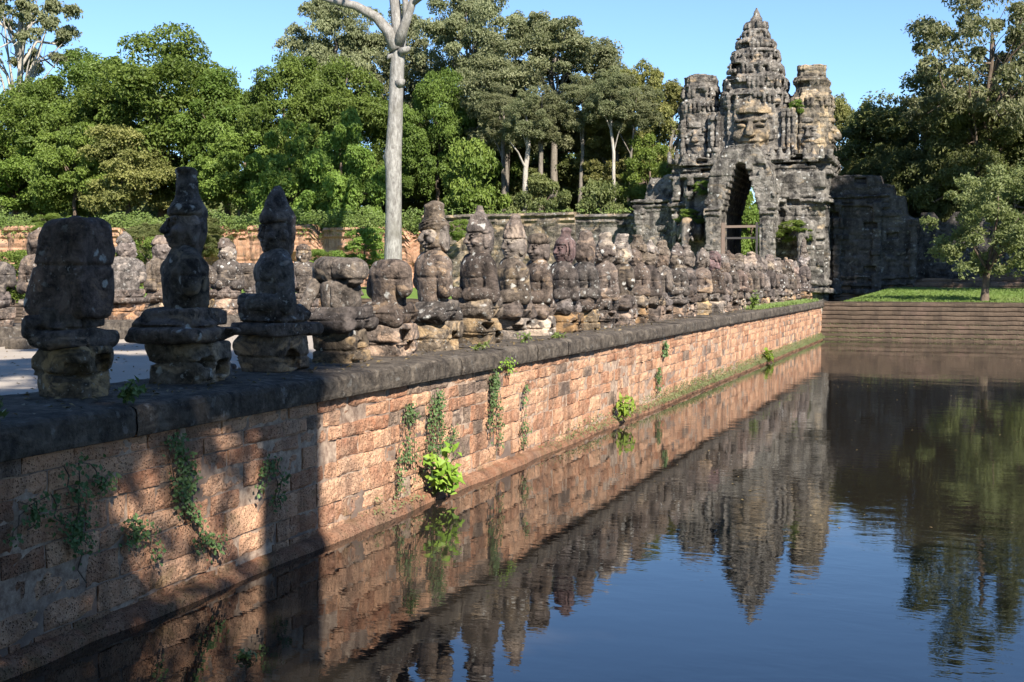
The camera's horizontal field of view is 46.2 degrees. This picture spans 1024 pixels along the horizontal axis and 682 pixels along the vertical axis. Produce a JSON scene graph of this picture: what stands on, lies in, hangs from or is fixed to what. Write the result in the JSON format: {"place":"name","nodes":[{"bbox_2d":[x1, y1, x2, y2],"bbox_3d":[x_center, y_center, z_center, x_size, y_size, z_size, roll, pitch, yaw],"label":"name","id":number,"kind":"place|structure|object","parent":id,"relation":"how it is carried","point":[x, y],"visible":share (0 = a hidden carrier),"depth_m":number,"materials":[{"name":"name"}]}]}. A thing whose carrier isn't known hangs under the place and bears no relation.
{"place":"outdoors","nodes":[
{"label":"outdoors","id":0,"kind":"place"},
{"bbox_2d":[0,249,26,304],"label":"shrub","id":1,"kind":"object","parent":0,"point":[17,256],"visible":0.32,"depth_m":57.99,"materials":[{"name":"green plant"}]},
{"bbox_2d":[0,335,568,419],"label":"road","id":2,"kind":"structure","parent":0,"point":[10,380],"depth_m":22.72,"materials":[{"name":"asphalt"}]},
{"bbox_2d":[0,305,788,418],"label":"fallen leaves","id":3,"kind":"object","parent":2,"relation":"on","point":[95,398],"visible":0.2,"depth_m":15.85,"materials":[{"name":"brown plant"}]},
{"bbox_2d":[0,0,1023,202],"label":"sky","id":4,"kind":"structure","parent":0,"point":[863,47],"materials":[{"name":"blue"}]},
{"bbox_2d":[3,339,1023,681],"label":"water","id":5,"kind":"structure","parent":0,"point":[539,569],"depth_m":13.66,"materials":[{"name":"liquid"}]},
{"bbox_2d":[0,301,823,681],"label":"retaining wall","id":6,"kind":"structure","parent":5,"relation":"in","point":[332,437],"depth_m":13.68,"materials":[{"name":"stone"}]},
{"bbox_2d":[3,490,77,546],"bbox_3d":[-3.970,1.477,10.119,0.112,0.431,0.809,1,3,21],"label":"creeper","id":7,"kind":"object","parent":6,"relation":"attached to","point":[34,515],"visible":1,"depth_m":10.08,"materials":[{"name":"green plant"}]},
{"bbox_2d":[21,215,119,401],"bbox_3d":[-4.474,-0.308,12.048,0.874,1.879,0.777,1,3,21],"label":"guardian statue","id":8,"kind":"object","parent":6,"relation":"on","point":[69,299],"visible":0.94,"depth_m":11.83,"materials":[{"name":"stone"}]},
{"bbox_2d":[58,452,121,583],"bbox_3d":[-3.755,1.562,10.689,0.111,1.188,0.788,1,3,21],"label":"creeper","id":9,"kind":"object","parent":6,"relation":"attached to","point":[76,532],"visible":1,"depth_m":10.58,"materials":[{"name":"green plant"}]},
{"bbox_2d":[119,513,166,566],"bbox_3d":[-3.499,1.907,11.379,0.111,0.612,0.652,1,3,21],"label":"creeper","id":10,"kind":"object","parent":6,"relation":"attached to","point":[136,533],"visible":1,"depth_m":11.33,"materials":[{"name":"green plant"}]},
{"bbox_2d":[124,166,240,383],"bbox_3d":[-3.752,-0.729,13.722,0.976,2.535,1.166,0,2,19],"label":"guardian statue","id":11,"kind":"object","parent":6,"relation":"on","point":[181,335],"visible":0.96,"depth_m":13.49,"materials":[{"name":"stone"}]},
{"bbox_2d":[162,428,208,533],"bbox_3d":[-3.261,1.409,11.986,0.118,1.118,0.749,1,3,21],"label":"creeper","id":12,"kind":"object","parent":6,"relation":"attached to","point":[187,483],"visible":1,"depth_m":11.96,"materials":[{"name":"green plant"}]},
{"bbox_2d":[252,454,290,511],"bbox_3d":[-2.704,1.614,13.473,0.105,0.712,0.790,1,3,21],"label":"creeper","id":13,"kind":"object","parent":6,"relation":"attached to","point":[272,463],"visible":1,"depth_m":13.54,"materials":[{"name":"green plant"}]},
{"bbox_2d":[231,186,323,372],"bbox_3d":[-3.039,-0.783,15.516,0.897,2.442,1.059,2,3,24],"label":"guardian statue","id":14,"kind":"object","parent":6,"relation":"on","point":[275,327],"visible":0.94,"depth_m":15.23,"materials":[{"name":"stone"}]},
{"bbox_2d":[299,256,378,362],"bbox_3d":[-2.477,-0.429,17.204,1.028,1.581,1.078,0,3,19],"label":"guardian statue","id":15,"kind":"object","parent":6,"relation":"on","point":[344,317],"visible":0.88,"depth_m":16.91,"materials":[{"name":"stone"}]},
{"bbox_2d":[361,259,418,355],"bbox_3d":[-1.891,-0.489,18.618,0.988,1.565,0.996,2,4,23],"label":"guardian statue","id":16,"kind":"object","parent":6,"relation":"on","point":[389,287],"visible":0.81,"depth_m":18.27,"materials":[{"name":"stone"}]},
{"bbox_2d":[394,403,423,494],"bbox_3d":[-1.444,1.486,16.799,0.117,1.242,1.008,1,3,21],"label":"creeper","id":17,"kind":"object","parent":6,"relation":"attached to","point":[411,413],"visible":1,"depth_m":16.77,"materials":[{"name":"green plant"}]},
{"bbox_2d":[422,388,447,473],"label":"creeper","id":18,"kind":"object","parent":6,"relation":"attached to","point":[439,408],"visible":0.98,"depth_m":17.67,"materials":[{"name":"green plant"}]},
{"bbox_2d":[407,200,463,350],"bbox_3d":[-1.323,-1.064,20.068,0.914,2.565,0.967,2,4,24],"label":"guardian statue","id":19,"kind":"object","parent":6,"relation":"on","point":[439,322],"visible":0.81,"depth_m":19.82,"materials":[{"name":"stone"}]},
{"bbox_2d":[423,441,464,495],"bbox_3d":[-0.977,1.850,17.389,0.620,0.828,0.660,0,3,-2],"label":"plant","id":20,"kind":"object","parent":6,"relation":"on","point":[441,470],"visible":1,"depth_m":17.34,"materials":[{"name":"green plant"}]},
{"bbox_2d":[451,205,503,347],"bbox_3d":[-0.608,-1.177,21.931,0.988,2.598,1.091,2,4,20],"label":"guardian statue","id":21,"kind":"object","parent":6,"relation":"on","point":[476,293],"visible":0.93,"depth_m":21.64,"materials":[{"name":"stone"}]},
{"bbox_2d":[487,371,506,452],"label":"creeper","id":22,"kind":"object","parent":6,"relation":"attached to","point":[495,381],"visible":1,"depth_m":19.84,"materials":[{"name":"green plant"}]},
{"bbox_2d":[497,214,536,338],"bbox_3d":[0.016,-1.232,23.632,0.913,2.520,1.039,2,3,24],"label":"guardian statue","id":23,"kind":"object","parent":6,"relation":"on","point":[519,314],"visible":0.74,"depth_m":23.39,"materials":[{"name":"stone"}]},
{"bbox_2d":[526,233,556,335],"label":"guardian statue","id":24,"kind":"object","parent":6,"relation":"on","point":[543,322],"visible":0.76,"depth_m":24.72,"materials":[{"name":"stone"}]},
{"bbox_2d":[550,227,583,332],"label":"guardian statue","id":25,"kind":"object","parent":6,"relation":"on","point":[569,316],"visible":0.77,"depth_m":26.38,"materials":[{"name":"stone"}]},
{"bbox_2d":[573,230,604,329],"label":"guardian statue","id":26,"kind":"object","parent":6,"relation":"on","point":[591,302],"visible":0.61,"depth_m":27.82,"materials":[{"name":"stone"}]},
{"bbox_2d":[353,332,824,515],"bbox_3d":[7.500,0.916,40.345,0.279,0.379,53.417,1,3,21],"label":"moss","id":27,"kind":"object","parent":6,"relation":"attached to","point":[781,351],"visible":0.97,"depth_m":34.51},
{"bbox_2d":[594,232,619,327],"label":"guardian statue","id":28,"kind":"object","parent":6,"relation":"on","point":[605,254],"visible":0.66,"depth_m":29.23,"materials":[{"name":"stone"}]},
{"bbox_2d":[613,233,637,325],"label":"guardian statue","id":29,"kind":"object","parent":6,"relation":"on","point":[627,311],"visible":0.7,"depth_m":30.73,"materials":[{"name":"stone"}]},
{"bbox_2d":[629,235,650,322],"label":"guardian statue","id":30,"kind":"object","parent":6,"relation":"on","point":[642,286],"visible":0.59,"depth_m":32.22,"materials":[{"name":"stone"}]},
{"bbox_2d":[645,239,665,322],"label":"guardian statue","id":31,"kind":"object","parent":6,"relation":"on","point":[657,306],"visible":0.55,"depth_m":33.49,"materials":[{"name":"stone"}]},
{"bbox_2d":[655,240,673,319],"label":"guardian statue","id":32,"kind":"object","parent":6,"relation":"on","point":[662,267],"visible":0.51,"depth_m":35.01,"materials":[{"name":"stone"}]},
{"bbox_2d":[669,242,690,317],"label":"guardian statue","id":33,"kind":"object","parent":6,"relation":"on","point":[679,293],"visible":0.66,"depth_m":36.49,"materials":[{"name":"stone"}]},
{"bbox_2d":[681,244,701,317],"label":"guardian statue","id":34,"kind":"object","parent":6,"relation":"on","point":[688,265],"visible":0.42,"depth_m":38.00,"materials":[{"name":"stone"}]},
{"bbox_2d":[693,247,712,314],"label":"guardian statue","id":35,"kind":"object","parent":6,"relation":"on","point":[704,281],"visible":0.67,"depth_m":40.04,"materials":[{"name":"stone"}]},
{"bbox_2d":[708,251,726,312],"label":"guardian statue","id":36,"kind":"object","parent":6,"relation":"on","point":[718,303],"visible":0.65,"depth_m":42.23,"materials":[{"name":"stone"}]},
{"bbox_2d":[719,254,732,311],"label":"guardian statue","id":37,"kind":"object","parent":6,"relation":"on","point":[724,269],"visible":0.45,"depth_m":43.68,"materials":[{"name":"stone"}]},
{"bbox_2d":[735,253,748,309],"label":"guardian statue","id":38,"kind":"object","parent":6,"relation":"on","point":[743,278],"visible":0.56,"depth_m":46.49,"materials":[{"name":"stone"}]},
{"bbox_2d":[797,238,814,298],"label":"guardian statue","id":39,"kind":"object","parent":6,"relation":"on","point":[806,289],"visible":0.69,"depth_m":64.87,"materials":[{"name":"stone"}]},
{"bbox_2d":[140,286,1022,307],"bbox_3d":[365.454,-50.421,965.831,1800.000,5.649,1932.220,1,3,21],"label":"ground","id":40,"kind":"structure","parent":0,"point":[413,295],"depth_m":79.18,"materials":[{"name":"soil"}]},
{"bbox_2d":[0,129,65,219],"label":"tree","id":41,"kind":"object","parent":40,"relation":"on","point":[23,158],"visible":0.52,"depth_m":130.43,"materials":[{"name":"green plant"}]},
{"bbox_2d":[0,0,83,220],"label":"tree","id":42,"kind":"object","parent":40,"relation":"on","point":[28,63],"visible":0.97,"depth_m":140.34,"materials":[{"name":"green plant"}]},
{"bbox_2d":[0,75,109,221],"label":"tree","id":43,"kind":"object","parent":40,"relation":"on","point":[28,104],"visible":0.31,"depth_m":131.87,"materials":[{"name":"green plant"}]},
{"bbox_2d":[19,121,110,217],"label":"tree","id":44,"kind":"object","parent":40,"relation":"on","point":[49,159],"visible":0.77,"depth_m":126.92,"materials":[{"name":"green plant"}]},
{"bbox_2d":[11,46,153,216],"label":"tree","id":45,"kind":"object","parent":40,"relation":"on","point":[76,74],"visible":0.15,"depth_m":138.35,"materials":[{"name":"green plant"}]},
{"bbox_2d":[71,123,179,217],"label":"tree","id":46,"kind":"object","parent":40,"relation":"on","point":[126,185],"visible":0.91,"depth_m":124.92,"materials":[{"name":"green plant"}]},
{"bbox_2d":[124,222,163,260],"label":"shrub","id":47,"kind":"object","parent":40,"relation":"on","point":[139,233],"visible":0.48,"depth_m":113.22,"materials":[{"name":"green plant"}]},
{"bbox_2d":[57,21,253,220],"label":"tree","id":48,"kind":"object","parent":40,"relation":"on","point":[101,101],"visible":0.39,"depth_m":128.39,"materials":[{"name":"green plant"}]},
{"bbox_2d":[0,224,422,287],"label":"city wall","id":49,"kind":"structure","parent":40,"relation":"on","point":[248,248],"depth_m":111.41,"materials":[{"name":"stone"}]},
{"bbox_2d":[154,64,281,227],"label":"tree","id":50,"kind":"object","parent":40,"relation":"on","point":[212,86],"visible":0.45,"depth_m":127.99,"materials":[{"name":"green plant"}]},
{"bbox_2d":[201,216,235,258],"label":"shrub","id":51,"kind":"object","parent":40,"relation":"on","point":[217,231],"visible":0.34,"depth_m":111.33,"materials":[{"name":"green plant"}]},
{"bbox_2d":[186,130,293,220],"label":"tree","id":52,"kind":"object","parent":40,"relation":"on","point":[221,176],"visible":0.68,"depth_m":120.44,"materials":[{"name":"green plant"}]},
{"bbox_2d":[242,117,329,223],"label":"tree","id":53,"kind":"object","parent":40,"relation":"on","point":[283,173],"visible":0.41,"depth_m":117.05,"materials":[{"name":"green plant"}]},
{"bbox_2d":[230,50,342,192],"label":"tree","id":54,"kind":"object","parent":40,"relation":"on","point":[289,79],"visible":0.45,"depth_m":125.11,"materials":[{"name":"green plant"}]},
{"bbox_2d":[0,188,632,237],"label":"undergrowth","id":55,"kind":"object","parent":40,"relation":"on","point":[413,222],"visible":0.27,"depth_m":111.69,"materials":[{"name":"green plant"}]},
{"bbox_2d":[272,0,389,96],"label":"tree","id":56,"kind":"object","parent":40,"relation":"on","point":[330,19],"visible":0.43,"depth_m":135.85,"materials":[{"name":"green plant"}]},
{"bbox_2d":[292,106,385,229],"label":"tree","id":57,"kind":"object","parent":40,"relation":"on","point":[352,164],"visible":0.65,"depth_m":113.89,"materials":[{"name":"green plant"}]},
{"bbox_2d":[285,54,406,202],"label":"tree","id":58,"kind":"object","parent":40,"relation":"on","point":[371,109],"visible":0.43,"depth_m":124.81,"materials":[{"name":"green plant"}]},
{"bbox_2d":[331,226,384,269],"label":"shrub","id":59,"kind":"object","parent":40,"relation":"on","point":[370,238],"visible":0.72,"depth_m":99.72,"materials":[{"name":"green plant"}]},
{"bbox_2d":[323,0,421,259],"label":"tree","id":60,"kind":"object","parent":40,"relation":"on","point":[395,32],"visible":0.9,"depth_m":92.37,"materials":[{"name":"white plant"}]},
{"bbox_2d":[350,3,444,219],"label":"tree","id":61,"kind":"object","parent":40,"relation":"on","point":[413,70],"visible":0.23,"depth_m":134.95,"materials":[{"name":"green plant"}]},
{"bbox_2d":[380,121,467,218],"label":"tree","id":62,"kind":"object","parent":40,"relation":"on","point":[407,204],"visible":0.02,"depth_m":129.90,"materials":[{"name":"green plant"}]},
{"bbox_2d":[0,147,869,248],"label":"distant forest","id":63,"kind":"object","parent":40,"relation":"on","point":[153,213],"visible":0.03,"depth_m":153.63,"materials":[{"name":"green plant"}]},
{"bbox_2d":[402,66,477,203],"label":"tree","id":64,"kind":"object","parent":40,"relation":"on","point":[431,92],"visible":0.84,"depth_m":121.46,"materials":[{"name":"green plant"}]},
{"bbox_2d":[412,0,533,213],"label":"tree","id":65,"kind":"object","parent":40,"relation":"on","point":[472,29],"visible":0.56,"depth_m":128.20,"materials":[{"name":"green plant"}]},
{"bbox_2d":[441,137,512,214],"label":"tree","id":66,"kind":"object","parent":40,"relation":"on","point":[472,190],"visible":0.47,"depth_m":107.92,"materials":[{"name":"green plant"}]},
{"bbox_2d":[441,90,535,213],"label":"tree","id":67,"kind":"object","parent":40,"relation":"on","point":[495,181],"visible":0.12,"depth_m":124.16,"materials":[{"name":"green plant"}]},
{"bbox_2d":[474,81,518,211],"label":"tree","id":68,"kind":"object","parent":40,"relation":"on","point":[486,113],"visible":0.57,"depth_m":111.79,"materials":[{"name":"green plant"}]},
{"bbox_2d":[421,212,579,286],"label":"city wall","id":69,"kind":"structure","parent":40,"relation":"on","point":[551,225],"depth_m":103.09,"materials":[{"name":"beige stone"}]},
{"bbox_2d":[456,31,548,205],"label":"tree","id":70,"kind":"object","parent":40,"relation":"on","point":[474,86],"visible":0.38,"depth_m":118.14,"materials":[{"name":"green plant"}]},
{"bbox_2d":[500,85,558,212],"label":"tree","id":71,"kind":"object","parent":40,"relation":"on","point":[522,128],"visible":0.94,"depth_m":108.57,"materials":[{"name":"green plant"}]},
{"bbox_2d":[503,170,571,213],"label":"bush","id":72,"kind":"object","parent":40,"relation":"on","point":[543,183],"visible":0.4,"depth_m":108.81,"materials":[{"name":"green plant"}]},
{"bbox_2d":[510,84,568,210],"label":"tree","id":73,"kind":"object","parent":40,"relation":"on","point":[551,97],"visible":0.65,"depth_m":109.21,"materials":[{"name":"green plant"}]},
{"bbox_2d":[474,10,623,212],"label":"tree","id":74,"kind":"object","parent":40,"relation":"on","point":[557,47],"visible":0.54,"depth_m":117.91,"materials":[{"name":"green plant"}]},
{"bbox_2d":[496,140,617,211],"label":"tree","id":75,"kind":"object","parent":40,"relation":"on","point":[567,174],"visible":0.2,"depth_m":124.40,"materials":[{"name":"green plant"}]},
{"bbox_2d":[556,72,608,201],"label":"tree","id":76,"kind":"object","parent":40,"relation":"on","point":[569,105],"visible":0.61,"depth_m":109.08,"materials":[{"name":"green plant"}]},
{"bbox_2d":[556,36,634,203],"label":"tree","id":77,"kind":"object","parent":40,"relation":"on","point":[571,138],"visible":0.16,"depth_m":120.99,"materials":[{"name":"green plant"}]},
{"bbox_2d":[570,178,630,213],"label":"bush","id":78,"kind":"object","parent":40,"relation":"on","point":[604,193],"visible":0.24,"depth_m":104.44,"materials":[{"name":"green plant"}]},
{"bbox_2d":[575,214,634,263],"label":"city wall","id":79,"kind":"structure","parent":40,"relation":"on","point":[596,225],"depth_m":100.60,"materials":[{"name":"stone"}]},
{"bbox_2d":[572,121,648,202],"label":"tree","id":80,"kind":"object","parent":40,"relation":"on","point":[592,161],"visible":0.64,"depth_m":110.34,"materials":[{"name":"green plant"}]},
{"bbox_2d":[581,65,641,202],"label":"tree","id":81,"kind":"object","parent":40,"relation":"on","point":[605,87],"visible":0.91,"depth_m":106.49,"materials":[{"name":"green plant"}]},
{"bbox_2d":[603,72,665,205],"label":"tree","id":82,"kind":"object","parent":40,"relation":"on","point":[643,116],"visible":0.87,"depth_m":106.86,"materials":[{"name":"green plant"}]},
{"bbox_2d":[595,57,677,201],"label":"tree","id":83,"kind":"object","parent":40,"relation":"on","point":[655,80],"visible":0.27,"depth_m":114.17,"materials":[{"name":"green plant"}]},
{"bbox_2d":[616,132,672,213],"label":"tree","id":84,"kind":"object","parent":40,"relation":"on","point":[637,190],"visible":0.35,"depth_m":107.42,"materials":[{"name":"green plant"}]},
{"bbox_2d":[639,78,682,173],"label":"tree","id":85,"kind":"object","parent":40,"relation":"on","point":[673,90],"visible":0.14,"depth_m":117.95,"materials":[{"name":"green plant"}]},
{"bbox_2d":[741,186,758,255],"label":"tree","id":86,"kind":"object","parent":40,"relation":"on","point":[750,216],"visible":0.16,"depth_m":119.49,"materials":[{"name":"green plant"}]},
{"bbox_2d":[631,8,918,300],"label":"stone gate","id":87,"kind":"structure","parent":40,"relation":"on","point":[742,135],"depth_m":91.53,"materials":[{"name":"stone"}]},
{"bbox_2d":[833,92,858,173],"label":"tree","id":88,"kind":"object","parent":40,"relation":"on","point":[843,110],"visible":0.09,"depth_m":121.89,"materials":[{"name":"green plant"}]},
{"bbox_2d":[836,102,921,183],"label":"tree","id":89,"kind":"object","parent":40,"relation":"on","point":[910,136],"visible":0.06,"depth_m":105.92,"materials":[{"name":"green plant"}]},
{"bbox_2d":[853,141,933,217],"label":"tree","id":90,"kind":"object","parent":40,"relation":"on","point":[885,162],"visible":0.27,"depth_m":96.28,"materials":[{"name":"green plant"}]},
{"bbox_2d":[821,301,1023,341],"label":"bank wall","id":91,"kind":"structure","parent":40,"relation":"on","point":[953,320],"depth_m":63.77,"materials":[{"name":"stone"}]},
{"bbox_2d":[833,68,1013,193],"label":"tree","id":92,"kind":"object","parent":40,"relation":"on","point":[880,125],"visible":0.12,"depth_m":101.04,"materials":[{"name":"green plant"}]},
{"bbox_2d":[834,273,1023,300],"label":"plinth wall","id":93,"kind":"structure","parent":40,"relation":"on","point":[1005,281],"depth_m":88.93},
{"bbox_2d":[909,183,969,221],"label":"tree","id":94,"kind":"object","parent":40,"relation":"on","point":[946,208],"visible":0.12,"depth_m":92.77,"materials":[{"name":"green plant"}]},
{"bbox_2d":[894,100,1023,221],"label":"tree","id":95,"kind":"object","parent":40,"relation":"on","point":[956,131],"visible":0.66,"depth_m":91.65,"materials":[{"name":"green plant"}]},
{"bbox_2d":[899,0,1023,176],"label":"tree","id":96,"kind":"object","parent":40,"relation":"on","point":[995,68],"visible":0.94,"depth_m":90.46,"materials":[{"name":"green plant"}]},
{"bbox_2d":[916,212,1023,279],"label":"city wall","id":97,"kind":"structure","parent":40,"relation":"on","point":[928,267],"depth_m":91.30,"materials":[{"name":"stone"}]},
{"bbox_2d":[919,160,1023,300],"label":"tree","id":98,"kind":"object","parent":40,"relation":"on","point":[1008,235],"visible":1,"depth_m":64.00,"materials":[{"name":"green plant"}]},
{"bbox_2d":[969,162,1023,249],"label":"tree","id":99,"kind":"object","parent":40,"relation":"on","point":[1004,196],"visible":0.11,"depth_m":89.46,"materials":[{"name":"green plant"}]},
{"bbox_2d":[844,286,1023,302],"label":"bank grass","id":100,"kind":"structure","parent":0,"point":[923,295],"depth_m":72.74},
{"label":"causeway","id":101,"kind":"structure","parent":0,"visible":0},
{"bbox_2d":[0,315,241,346],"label":"parapet base","id":102,"kind":"object","parent":101,"relation":"on","point":[121,327],"visible":0.02,"depth_m":33.42,"materials":[{"name":"stone"}]},
{"bbox_2d":[0,261,16,326],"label":"guardian statue","id":103,"kind":"object","parent":102,"relation":"on","point":[8,278],"visible":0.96,"depth_m":30.10,"materials":[{"name":"stone"}]},
{"bbox_2d":[16,227,41,319],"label":"guardian statue","id":104,"kind":"object","parent":102,"relation":"on","point":[27,265],"visible":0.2,"depth_m":31.44,"materials":[{"name":"stone"}]},
{"bbox_2d":[107,231,148,319],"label":"guardian statue","id":105,"kind":"object","parent":102,"relation":"on","point":[130,276],"visible":0.79,"depth_m":34.75,"materials":[{"name":"stone"}]},
{"bbox_2d":[144,235,170,308],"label":"guardian statue","id":106,"kind":"object","parent":102,"relation":"on","point":[161,248],"visible":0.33,"depth_m":36.31,"materials":[{"name":"stone"}]},
{"bbox_2d":[210,237,243,314],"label":"guardian statue","id":107,"kind":"object","parent":102,"relation":"on","point":[228,285],"visible":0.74,"depth_m":39.51,"materials":[{"name":"stone"}]},
{"bbox_2d":[293,244,319,310],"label":"guardian statue","id":108,"kind":"object","parent":102,"relation":"on","point":[303,264],"visible":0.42,"depth_m":44.09,"materials":[{"name":"stone"}]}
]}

